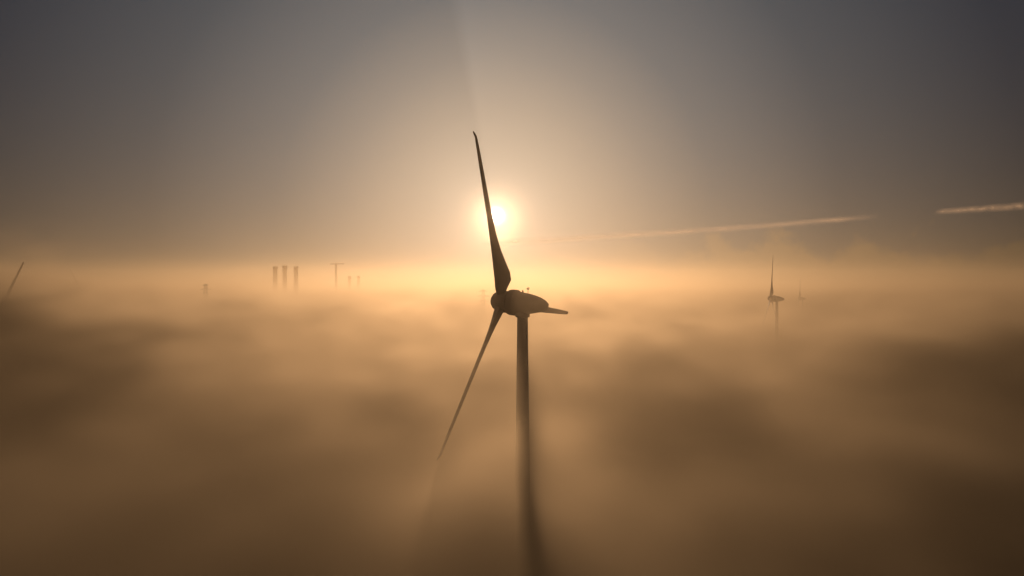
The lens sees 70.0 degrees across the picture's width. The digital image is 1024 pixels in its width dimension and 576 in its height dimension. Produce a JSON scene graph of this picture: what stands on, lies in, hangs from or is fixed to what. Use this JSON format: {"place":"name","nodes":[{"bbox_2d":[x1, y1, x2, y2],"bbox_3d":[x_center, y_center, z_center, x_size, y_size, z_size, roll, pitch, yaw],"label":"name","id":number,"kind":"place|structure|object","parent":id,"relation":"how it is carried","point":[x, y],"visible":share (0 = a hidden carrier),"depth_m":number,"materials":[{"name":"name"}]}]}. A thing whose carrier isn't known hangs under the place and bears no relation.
{"place":"outdoors","nodes":[
{"label":"outdoors","id":0,"kind":"place"},
{"bbox_2d":[0,290,1023,575],"bbox_3d":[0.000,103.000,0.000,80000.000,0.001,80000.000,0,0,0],"label":"ground","id":1,"kind":"structure","parent":0,"point":[140,434],"depth_m":514.09,"materials":[{"name":"soil"}]},
{"bbox_2d":[0,262,36,356],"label":"wind turbine","id":2,"kind":"object","parent":1,"relation":"on","point":[4,322],"visible":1,"depth_m":435.62,"materials":[{"name":"white paint"}]},
{"bbox_2d":[68,270,94,323],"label":"wind turbine","id":3,"kind":"object","parent":1,"relation":"on","point":[77,321],"visible":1,"depth_m":2098.47,"materials":[{"name":"white paint"}]},
{"bbox_2d":[199,284,211,356],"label":"electricity pylon","id":4,"kind":"object","parent":1,"relation":"on","point":[206,297],"visible":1,"depth_m":1099.00,"materials":[{"name":"metal"}]},
{"bbox_2d":[272,266,277,329],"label":"chimney","id":5,"kind":"object","parent":1,"relation":"on","point":[275,307],"visible":0.98,"depth_m":1794.84,"materials":[{"name":"concrete"}]},
{"bbox_2d":[282,266,287,329],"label":"chimney","id":6,"kind":"object","parent":1,"relation":"on","point":[284,307],"visible":0.98,"depth_m":1794.92,"materials":[{"name":"concrete"}]},
{"bbox_2d":[293,266,298,329],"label":"chimney","id":7,"kind":"object","parent":1,"relation":"on","point":[295,312],"visible":0.99,"depth_m":1794.83,"materials":[{"name":"concrete"}]},
{"bbox_2d":[335,263,343,329],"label":"tower crane","id":8,"kind":"object","parent":1,"relation":"on","point":[336,295],"visible":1,"depth_m":1778.10,"materials":[{"name":"metal"}]},
{"bbox_2d":[347,276,351,326],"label":"chimney","id":9,"kind":"object","parent":1,"relation":"on","point":[349,324],"visible":1,"depth_m":1946.22,"materials":[{"name":"concrete"}]},
{"bbox_2d":[356,276,360,326],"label":"chimney","id":10,"kind":"object","parent":1,"relation":"on","point":[358,305],"visible":1,"depth_m":1946.21,"materials":[{"name":"concrete"}]},
{"bbox_2d":[478,290,487,373],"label":"electricity pylon","id":11,"kind":"object","parent":1,"relation":"on","point":[482,333],"visible":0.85,"depth_m":877.87,"materials":[{"name":"metal"}]},
{"bbox_2d":[437,131,567,575],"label":"wind turbine","id":12,"kind":"object","parent":1,"relation":"on","point":[522,306],"visible":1,"depth_m":158.63,"materials":[{"name":"white paint"}]},
{"bbox_2d":[762,263,783,413],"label":"wind turbine","id":13,"kind":"object","parent":1,"relation":"on","point":[773,298],"visible":1,"depth_m":598.71,"materials":[{"name":"white paint"}]},
{"bbox_2d":[797,292,805,353],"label":"wind turbine","id":14,"kind":"object","parent":1,"relation":"on","point":[802,332],"visible":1,"depth_m":1148.80,"materials":[{"name":"white paint"}]},
{"bbox_2d":[0,0,1023,289],"label":"sky","id":15,"kind":"structure","parent":0,"point":[145,144],"materials":[{"name":"grey"}]}
]}

